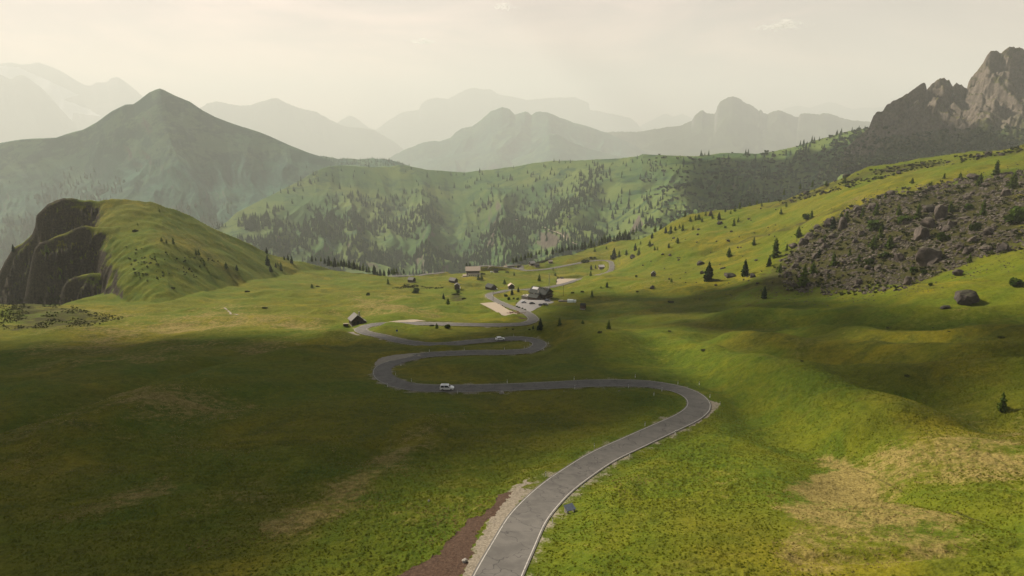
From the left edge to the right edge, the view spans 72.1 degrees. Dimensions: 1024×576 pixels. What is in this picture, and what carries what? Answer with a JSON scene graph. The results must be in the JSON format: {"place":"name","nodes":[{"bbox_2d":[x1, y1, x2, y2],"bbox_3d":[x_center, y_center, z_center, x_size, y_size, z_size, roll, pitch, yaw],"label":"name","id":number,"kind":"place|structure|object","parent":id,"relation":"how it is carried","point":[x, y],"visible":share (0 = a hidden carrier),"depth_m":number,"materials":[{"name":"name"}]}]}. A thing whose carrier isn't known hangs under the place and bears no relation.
{"place":"outdoors","nodes":[
{"label":"outdoors","id":0,"kind":"place"},
{"bbox_2d":[0,75,76,142],"bbox_3d":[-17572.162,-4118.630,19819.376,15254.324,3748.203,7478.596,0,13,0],"label":"mountain","id":1,"kind":"structure","parent":0,"point":[29,109],"depth_m":19557.82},
{"bbox_2d":[0,62,142,130],"bbox_3d":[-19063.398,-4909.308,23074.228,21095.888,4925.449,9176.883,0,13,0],"label":"mountain","id":2,"kind":"structure","parent":0,"point":[81,106],"depth_m":23069.72,"materials":[{"name":"stone"}]},
{"bbox_2d":[0,88,338,269],"bbox_3d":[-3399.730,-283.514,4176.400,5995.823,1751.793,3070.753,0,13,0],"label":"mountain","id":3,"kind":"structure","parent":0,"point":[190,152],"depth_m":3941.43,"materials":[{"name":"plant"}]},
{"bbox_2d":[0,164,306,267],"bbox_3d":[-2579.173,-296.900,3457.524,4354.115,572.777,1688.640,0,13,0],"label":"forest","id":4,"kind":"object","parent":3,"relation":"on","point":[91,197],"visible":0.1,"depth_m":3541.30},
{"bbox_2d":[200,98,403,159],"bbox_3d":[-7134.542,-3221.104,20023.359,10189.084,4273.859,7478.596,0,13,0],"label":"mountain","id":5,"kind":"structure","parent":0,"point":[313,132],"depth_m":19817.89,"materials":[{"name":"stone"}]},
{"bbox_2d":[305,156,408,175],"bbox_3d":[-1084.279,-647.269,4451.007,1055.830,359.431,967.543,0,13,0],"label":"hills","id":6,"kind":"structure","parent":0,"point":[362,164],"depth_m":4418.76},
{"bbox_2d":[323,155,409,165],"bbox_3d":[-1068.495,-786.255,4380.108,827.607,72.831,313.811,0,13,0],"label":"forest","id":7,"kind":"object","parent":6,"relation":"on","point":[366,162],"visible":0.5,"depth_m":4435.07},
{"bbox_2d":[338,115,383,135],"bbox_3d":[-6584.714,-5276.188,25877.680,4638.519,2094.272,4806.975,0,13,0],"label":"mountain","id":8,"kind":"structure","parent":0,"point":[350,121],"depth_m":26052.09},
{"bbox_2d":[388,272,444,276],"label":"road","id":9,"kind":"structure","parent":0,"point":[418,275],"depth_m":929.52,"materials":[{"name":"asphalt"}]},
{"bbox_2d":[377,88,641,149],"bbox_3d":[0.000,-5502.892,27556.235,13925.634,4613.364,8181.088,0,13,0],"label":"mountain","id":10,"kind":"structure","parent":0,"point":[437,119],"depth_m":27486.18,"materials":[{"name":"stone"}]},
{"bbox_2d":[0,145,1023,575],"bbox_3d":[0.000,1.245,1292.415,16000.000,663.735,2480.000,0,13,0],"label":"ground","id":11,"kind":"structure","parent":0,"point":[160,333],"depth_m":193.04,"materials":[{"name":"plant"}]},
{"bbox_2d":[0,295,122,328],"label":"heath cover","id":12,"kind":"object","parent":11,"relation":"on","point":[22,315],"visible":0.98,"depth_m":440.79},
{"bbox_2d":[125,246,212,280],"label":"heath cover","id":13,"kind":"object","parent":11,"relation":"on","point":[156,263],"visible":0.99,"depth_m":605.69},
{"bbox_2d":[265,255,269,265],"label":"spruce tree","id":14,"kind":"object","parent":11,"relation":"on","point":[267,262],"visible":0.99,"depth_m":791.87,"materials":[{"name":"green plant"}]},
{"bbox_2d":[347,311,365,326],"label":"wooden hut","id":15,"kind":"object","parent":11,"relation":"on","point":[354,318],"visible":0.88,"depth_m":392.87,"materials":[{"name":"wood"}]},
{"bbox_2d":[375,353,419,365],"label":"gravel lot","id":16,"kind":"structure","parent":11,"relation":"on","point":[388,358],"depth_m":276.16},
{"bbox_2d":[407,277,415,282],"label":"barn","id":17,"kind":"structure","parent":11,"relation":"on","point":[411,279],"depth_m":758.61,"materials":[{"name":"wood"}]},
{"bbox_2d":[390,319,446,321],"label":"gravel lot","id":18,"kind":"structure","parent":11,"relation":"on","point":[413,320],"depth_m":398.48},
{"bbox_2d":[394,284,442,288],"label":"heath cover","id":19,"kind":"object","parent":11,"relation":"on","point":[413,286],"visible":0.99,"depth_m":723.31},
{"bbox_2d":[449,277,457,282],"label":"barn","id":20,"kind":"structure","parent":11,"relation":"on","point":[453,280],"depth_m":747.68,"materials":[{"name":"wood"}]},
{"bbox_2d":[454,282,459,289],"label":"barn","id":21,"kind":"structure","parent":11,"relation":"on","point":[456,285],"depth_m":666.58,"materials":[{"name":"wood"}]},
{"bbox_2d":[463,266,480,276],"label":"guest house","id":22,"kind":"structure","parent":11,"relation":"on","point":[474,271],"depth_m":882.75,"materials":[{"name":"white paint"}]},
{"bbox_2d":[485,283,496,289],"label":"barn","id":23,"kind":"structure","parent":11,"relation":"on","point":[488,286],"depth_m":664.90,"materials":[{"name":"stone"}]},
{"bbox_2d":[480,302,516,315],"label":"gravel lot","id":24,"kind":"structure","parent":11,"relation":"on","point":[499,308],"depth_m":486.89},
{"bbox_2d":[508,283,514,288],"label":"barn","id":25,"kind":"structure","parent":11,"relation":"on","point":[510,285],"depth_m":681.70,"materials":[{"name":"stone"}]},
{"bbox_2d":[0,383,1023,575],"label":"grass","id":26,"kind":"structure","parent":11,"relation":"on","point":[903,512],"depth_m":119.20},
{"bbox_2d":[516,299,552,311],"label":"parking lot","id":27,"kind":"structure","parent":11,"relation":"on","point":[527,306],"depth_m":516.91,"materials":[{"name":"gravel"}]},
{"bbox_2d":[521,286,553,300],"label":"mountain lodge","id":28,"kind":"structure","parent":11,"relation":"on","point":[538,293],"depth_m":560.85,"materials":[{"name":"stone"}]},
{"bbox_2d":[538,318,543,330],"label":"spruce tree","id":29,"kind":"object","parent":11,"relation":"on","point":[540,326],"visible":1,"depth_m":333.57,"materials":[{"name":"green plant"}]},
{"bbox_2d":[556,279,574,283],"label":"gravel lot","id":30,"kind":"structure","parent":11,"relation":"on","point":[559,281],"depth_m":851.71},
{"bbox_2d":[563,503,575,513],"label":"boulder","id":31,"kind":"object","parent":11,"relation":"on","point":[569,507],"visible":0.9,"depth_m":114.54,"materials":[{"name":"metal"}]},
{"bbox_2d":[580,303,585,309],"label":"hut","id":32,"kind":"object","parent":11,"relation":"on","point":[582,306],"visible":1,"depth_m":464.17,"materials":[{"name":"stone"}]},
{"bbox_2d":[703,261,713,281],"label":"spruce tree","id":33,"kind":"object","parent":11,"relation":"on","point":[709,274],"visible":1,"depth_m":565.88,"materials":[{"name":"green plant"}]},
{"bbox_2d":[726,247,732,256],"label":"larch tree","id":34,"kind":"object","parent":11,"relation":"on","point":[728,254],"visible":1,"depth_m":681.68,"materials":[{"name":"green plant"}]},
{"bbox_2d":[724,273,735,277],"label":"boulder","id":35,"kind":"object","parent":11,"relation":"on","point":[728,275],"visible":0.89,"depth_m":568.84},
{"bbox_2d":[740,259,749,276],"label":"spruce tree","id":36,"kind":"object","parent":11,"relation":"on","point":[745,271],"visible":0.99,"depth_m":553.48,"materials":[{"name":"green plant"}]},
{"bbox_2d":[760,286,766,298],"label":"spruce tree","id":37,"kind":"object","parent":11,"relation":"on","point":[764,294],"visible":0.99,"depth_m":440.84,"materials":[{"name":"green plant"}]},
{"bbox_2d":[766,257,771,266],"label":"spruce tree","id":38,"kind":"object","parent":11,"relation":"on","point":[769,262],"visible":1,"depth_m":547.57,"materials":[{"name":"green plant"}]},
{"bbox_2d":[769,238,781,257],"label":"larch tree","id":39,"kind":"object","parent":11,"relation":"on","point":[776,252],"visible":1,"depth_m":571.62,"materials":[{"name":"green plant"}]},
{"bbox_2d":[776,263,783,273],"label":"larch tree","id":40,"kind":"object","parent":11,"relation":"on","point":[780,269],"visible":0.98,"depth_m":513.67,"materials":[{"name":"green plant"}]},
{"bbox_2d":[788,243,796,248],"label":"boulder","id":41,"kind":"object","parent":11,"relation":"on","point":[792,245],"visible":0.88,"depth_m":591.00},
{"bbox_2d":[794,226,802,237],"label":"larch tree","id":42,"kind":"object","parent":11,"relation":"on","point":[798,234],"visible":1,"depth_m":616.18,"materials":[{"name":"green plant"}]},
{"bbox_2d":[797,265,809,286],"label":"larch tree","id":43,"kind":"object","parent":11,"relation":"on","point":[803,279],"visible":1,"depth_m":443.26,"materials":[{"name":"green plant"}]},
{"bbox_2d":[799,238,808,245],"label":"boulder","id":44,"kind":"object","parent":11,"relation":"on","point":[803,241],"visible":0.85,"depth_m":579.57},
{"bbox_2d":[804,232,811,238],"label":"boulder","id":45,"kind":"object","parent":11,"relation":"on","point":[808,234],"visible":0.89,"depth_m":591.22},
{"bbox_2d":[809,261,817,273],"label":"larch tree","id":46,"kind":"object","parent":11,"relation":"on","point":[813,270],"visible":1,"depth_m":457.04,"materials":[{"name":"green plant"}]},
{"bbox_2d":[823,218,831,226],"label":"boulder","id":47,"kind":"object","parent":11,"relation":"on","point":[827,221],"visible":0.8,"depth_m":596.45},
{"bbox_2d":[829,252,836,265],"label":"larch tree","id":48,"kind":"object","parent":11,"relation":"on","point":[833,261],"visible":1,"depth_m":466.46,"materials":[{"name":"green plant"}]},
{"bbox_2d":[828,233,837,238],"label":"boulder","id":49,"kind":"object","parent":11,"relation":"on","point":[831,235],"visible":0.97,"depth_m":551.67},
{"bbox_2d":[830,216,836,228],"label":"spruce tree","id":50,"kind":"object","parent":11,"relation":"on","point":[833,224],"visible":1,"depth_m":585.82,"materials":[{"name":"green plant"}]},
{"bbox_2d":[837,216,847,230],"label":"boulder","id":51,"kind":"object","parent":11,"relation":"on","point":[842,225],"visible":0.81,"depth_m":565.04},
{"bbox_2d":[687,261,1019,305],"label":"scree","id":52,"kind":"structure","parent":11,"relation":"on","point":[889,299],"depth_m":356.79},
{"bbox_2d":[853,206,861,211],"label":"boulder","id":53,"kind":"object","parent":11,"relation":"on","point":[856,208],"visible":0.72,"depth_m":603.90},
{"bbox_2d":[865,258,874,263],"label":"bush","id":54,"kind":"object","parent":11,"relation":"on","point":[869,261],"visible":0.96,"depth_m":447.62,"materials":[{"name":"green plant"}]},
{"bbox_2d":[867,202,875,209],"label":"boulder","id":55,"kind":"object","parent":11,"relation":"on","point":[871,205],"visible":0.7,"depth_m":589.28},
{"bbox_2d":[867,235,880,248],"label":"larch tree","id":56,"kind":"object","parent":11,"relation":"on","point":[874,243],"visible":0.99,"depth_m":478.96,"materials":[{"name":"green plant"}]},
{"bbox_2d":[866,220,884,230],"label":"bush","id":57,"kind":"object","parent":11,"relation":"on","point":[875,224],"visible":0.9,"depth_m":515.52,"materials":[{"name":"green plant"}]},
{"bbox_2d":[873,202,879,215],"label":"larch tree","id":58,"kind":"object","parent":11,"relation":"on","point":[876,211],"visible":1,"depth_m":561.08,"materials":[{"name":"green plant"}]},
{"bbox_2d":[876,226,883,237],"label":"larch tree","id":59,"kind":"object","parent":11,"relation":"on","point":[880,234],"visible":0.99,"depth_m":496.16,"materials":[{"name":"green plant"}]},
{"bbox_2d":[878,251,890,256],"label":"bush","id":60,"kind":"object","parent":11,"relation":"on","point":[885,254],"visible":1,"depth_m":451.36,"materials":[{"name":"green plant"}]},
{"bbox_2d":[884,235,894,248],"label":"larch tree","id":61,"kind":"object","parent":11,"relation":"on","point":[890,243],"visible":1,"depth_m":464.79,"materials":[{"name":"green plant"}]},
{"bbox_2d":[884,190,894,195],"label":"boulder","id":62,"kind":"object","parent":11,"relation":"on","point":[890,192],"visible":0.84,"depth_m":631.93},
{"bbox_2d":[760,164,1023,301],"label":"rocks","id":63,"kind":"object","parent":11,"relation":"on","point":[903,249],"visible":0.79,"depth_m":454.26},
{"bbox_2d":[773,169,1023,294],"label":"heath cover","id":64,"kind":"object","parent":11,"relation":"on","point":[992,252],"visible":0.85,"depth_m":469.42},
{"bbox_2d":[894,253,904,260],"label":"boulder","id":65,"kind":"object","parent":11,"relation":"on","point":[898,256],"visible":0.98,"depth_m":436.44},
{"bbox_2d":[896,205,902,215],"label":"larch tree","id":66,"kind":"object","parent":11,"relation":"on","point":[898,211],"visible":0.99,"depth_m":527.72,"materials":[{"name":"green plant"}]},
{"bbox_2d":[778,170,1023,295],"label":"scree","id":67,"kind":"structure","parent":11,"relation":"on","point":[937,225],"depth_m":478.54,"materials":[{"name":"stone"}]},
{"bbox_2d":[778,145,1023,203],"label":"heath cover","id":68,"kind":"object","parent":11,"relation":"on","point":[961,159],"visible":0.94,"depth_m":745.33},
{"bbox_2d":[897,214,912,222],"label":"bush","id":69,"kind":"object","parent":11,"relation":"on","point":[900,218],"visible":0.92,"depth_m":510.81,"materials":[{"name":"green plant"}]},
{"bbox_2d":[788,146,1023,202],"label":"scree","id":70,"kind":"structure","parent":11,"relation":"on","point":[885,175],"depth_m":766.67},
{"bbox_2d":[902,276,911,284],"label":"boulder","id":71,"kind":"object","parent":11,"relation":"on","point":[907,280],"visible":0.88,"depth_m":361.92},
{"bbox_2d":[909,266,917,272],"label":"bush","id":72,"kind":"object","parent":11,"relation":"on","point":[913,269],"visible":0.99,"depth_m":395.47,"materials":[{"name":"green plant"}]},
{"bbox_2d":[913,203,921,218],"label":"larch tree","id":73,"kind":"object","parent":11,"relation":"on","point":[918,212],"visible":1,"depth_m":508.01,"materials":[{"name":"green plant"}]},
{"bbox_2d":[914,225,930,240],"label":"boulder","id":74,"kind":"object","parent":11,"relation":"on","point":[921,232],"visible":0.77,"depth_m":465.53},
{"bbox_2d":[920,217,934,227],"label":"boulder","id":75,"kind":"object","parent":11,"relation":"on","point":[927,222],"visible":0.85,"depth_m":483.58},
{"bbox_2d":[922,203,934,212],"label":"boulder","id":76,"kind":"object","parent":11,"relation":"on","point":[929,208],"visible":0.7,"depth_m":514.01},
{"bbox_2d":[915,246,942,266],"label":"boulder","id":77,"kind":"object","parent":11,"relation":"on","point":[925,256],"visible":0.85,"depth_m":404.47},
{"bbox_2d":[934,204,947,220],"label":"boulder","id":78,"kind":"object","parent":11,"relation":"on","point":[940,210],"visible":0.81,"depth_m":492.60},
{"bbox_2d":[935,231,950,240],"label":"bush","id":79,"kind":"object","parent":11,"relation":"on","point":[941,236],"visible":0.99,"depth_m":430.62,"materials":[{"name":"green plant"}]},
{"bbox_2d":[940,305,950,308],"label":"boulder","id":80,"kind":"object","parent":11,"relation":"on","point":[945,307],"visible":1,"depth_m":286.98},
{"bbox_2d":[941,225,950,231],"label":"boulder","id":81,"kind":"object","parent":11,"relation":"on","point":[945,228],"visible":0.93,"depth_m":467.14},
{"bbox_2d":[946,221,956,227],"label":"boulder","id":82,"kind":"object","parent":11,"relation":"on","point":[952,224],"visible":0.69,"depth_m":467.93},
{"bbox_2d":[948,201,954,211],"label":"larch tree","id":83,"kind":"object","parent":11,"relation":"on","point":[950,207],"visible":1,"depth_m":504.18,"materials":[{"name":"green plant"}]},
{"bbox_2d":[952,269,963,275],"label":"boulder","id":84,"kind":"object","parent":11,"relation":"on","point":[957,272],"visible":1,"depth_m":357.76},
{"bbox_2d":[956,244,963,250],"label":"boulder","id":85,"kind":"object","parent":11,"relation":"on","point":[959,246],"visible":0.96,"depth_m":403.21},
{"bbox_2d":[954,289,979,304],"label":"boulder","id":86,"kind":"object","parent":11,"relation":"on","point":[966,297],"visible":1,"depth_m":300.89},
{"bbox_2d":[962,247,973,254],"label":"boulder","id":87,"kind":"object","parent":11,"relation":"on","point":[966,250],"visible":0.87,"depth_m":392.92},
{"bbox_2d":[964,203,974,209],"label":"bush","id":88,"kind":"object","parent":11,"relation":"on","point":[968,206],"visible":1,"depth_m":497.18,"materials":[{"name":"green plant"}]},
{"bbox_2d":[968,236,976,241],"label":"boulder","id":89,"kind":"object","parent":11,"relation":"on","point":[971,239],"visible":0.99,"depth_m":404.34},
{"bbox_2d":[966,173,979,179],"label":"boulder","id":90,"kind":"object","parent":11,"relation":"on","point":[972,176],"visible":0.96,"depth_m":594.79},
{"bbox_2d":[968,222,981,230],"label":"bush","id":91,"kind":"object","parent":11,"relation":"on","point":[976,226],"visible":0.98,"depth_m":434.51,"materials":[{"name":"green plant"}]},
{"bbox_2d":[975,173,983,185],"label":"larch tree","id":92,"kind":"object","parent":11,"relation":"on","point":[979,182],"visible":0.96,"depth_m":573.10,"materials":[{"name":"green plant"}]},
{"bbox_2d":[977,200,986,215],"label":"larch tree","id":93,"kind":"object","parent":11,"relation":"on","point":[983,211],"visible":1,"depth_m":466.98,"materials":[{"name":"green plant"}]},
{"bbox_2d":[983,227,993,234],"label":"boulder","id":94,"kind":"object","parent":11,"relation":"on","point":[988,231],"visible":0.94,"depth_m":407.08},
{"bbox_2d":[991,160,1000,174],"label":"larch tree","id":95,"kind":"object","parent":11,"relation":"on","point":[996,170],"visible":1,"depth_m":586.22,"materials":[{"name":"green plant"}]},
{"bbox_2d":[996,392,1007,412],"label":"larch tree","id":96,"kind":"object","parent":11,"relation":"on","point":[1002,406],"visible":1,"depth_m":152.91,"materials":[{"name":"green plant"}]},
{"bbox_2d":[996,242,1010,252],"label":"boulder","id":97,"kind":"object","parent":11,"relation":"on","point":[1003,246],"visible":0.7,"depth_m":375.28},
{"bbox_2d":[1000,187,1010,195],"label":"boulder","id":98,"kind":"object","parent":11,"relation":"on","point":[1006,191],"visible":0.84,"depth_m":505.34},
{"bbox_2d":[1004,171,1019,188],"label":"larch tree","id":99,"kind":"object","parent":11,"relation":"on","point":[1013,183],"visible":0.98,"depth_m":525.40,"materials":[{"name":"green plant"}]},
{"bbox_2d":[1003,205,1023,223],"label":"bush","id":100,"kind":"object","parent":11,"relation":"on","point":[1017,215],"visible":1,"depth_m":415.17,"materials":[{"name":"green plant"}]},
{"bbox_2d":[1008,277,1023,287],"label":"bush","id":101,"kind":"object","parent":11,"relation":"on","point":[1015,282],"visible":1,"depth_m":306.30,"materials":[{"name":"green plant"}]},
{"bbox_2d":[0,0,1023,129],"label":"sky","id":102,"kind":"structure","parent":0,"point":[372,62],"materials":[{"name":"white"}]},
{"bbox_2d":[389,107,646,171],"bbox_3d":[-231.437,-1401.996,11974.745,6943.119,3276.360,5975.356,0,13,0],"label":"mountain","id":103,"kind":"structure","parent":0,"point":[501,137],"depth_m":11630.53,"materials":[{"name":"stone"}]},
{"bbox_2d":[354,279,710,575],"bbox_3d":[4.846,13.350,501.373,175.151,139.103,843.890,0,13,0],"label":"road","id":104,"kind":"structure","parent":0,"point":[509,550],"depth_m":165.49,"materials":[{"name":"asphalt"}]},
{"bbox_2d":[440,384,454,390],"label":"van","id":105,"kind":"object","parent":104,"relation":"on","point":[446,387],"visible":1,"depth_m":217.96,"materials":[{"name":"white paint"}]},
{"bbox_2d":[357,281,687,575],"bbox_3d":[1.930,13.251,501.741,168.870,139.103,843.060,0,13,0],"label":"road edge line","id":106,"kind":"object","parent":104,"relation":"on","point":[546,480],"visible":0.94,"depth_m":160.34,"materials":[{"name":"paint"}]},
{"bbox_2d":[371,282,709,575],"bbox_3d":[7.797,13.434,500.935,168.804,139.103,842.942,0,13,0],"label":"road edge line","id":107,"kind":"object","parent":104,"relation":"on","point":[588,477],"visible":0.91,"depth_m":172.49,"materials":[{"name":"paint"}]},
{"bbox_2d":[480,260,613,278],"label":"road","id":108,"kind":"structure","parent":0,"point":[611,265],"depth_m":992.33,"materials":[{"name":"asphalt"}]},
{"bbox_2d":[512,134,626,166],"bbox_3d":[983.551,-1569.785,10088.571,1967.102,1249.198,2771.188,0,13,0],"label":"mountain","id":109,"kind":"structure","parent":0,"point":[553,147],"depth_m":10034.51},
{"bbox_2d":[217,129,1000,275],"bbox_3d":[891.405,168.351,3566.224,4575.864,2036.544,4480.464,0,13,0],"label":"hills","id":110,"kind":"structure","parent":0,"point":[394,180],"depth_m":2617.49,"materials":[{"name":"plant"}]},
{"bbox_2d":[215,126,1019,275],"bbox_3d":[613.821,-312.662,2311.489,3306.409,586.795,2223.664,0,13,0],"label":"forest","id":111,"kind":"object","parent":110,"relation":"on","point":[262,242],"visible":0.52,"depth_m":2360.89,"materials":[{"name":"plant"}]},
{"bbox_2d":[641,127,1015,229],"bbox_3d":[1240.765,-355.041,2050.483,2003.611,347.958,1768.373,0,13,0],"label":"dwarf pine scrub","id":112,"kind":"object","parent":110,"relation":"on","point":[713,195],"visible":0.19,"depth_m":2160.66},
{"bbox_2d":[607,96,870,155],"bbox_3d":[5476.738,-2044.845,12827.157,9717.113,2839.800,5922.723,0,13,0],"label":"mountain","id":113,"kind":"structure","parent":0,"point":[733,124],"depth_m":12548.36,"materials":[{"name":"stone"}]},
{"bbox_2d":[640,102,884,130],"bbox_3d":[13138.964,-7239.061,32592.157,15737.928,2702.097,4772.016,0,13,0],"label":"mountain","id":114,"kind":"structure","parent":0,"point":[835,109],"depth_m":32707.06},
{"bbox_2d":[842,47,1023,171],"bbox_3d":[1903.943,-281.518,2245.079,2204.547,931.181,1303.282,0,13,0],"label":"mountain","id":115,"kind":"structure","parent":0,"point":[992,93],"depth_m":2005.76,"materials":[{"name":"stone"}]},
{"bbox_2d":[841,125,1023,171],"bbox_3d":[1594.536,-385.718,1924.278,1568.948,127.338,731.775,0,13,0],"label":"dwarf pine scrub","id":116,"kind":"object","parent":115,"relation":"on","point":[967,147],"visible":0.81,"depth_m":1801.52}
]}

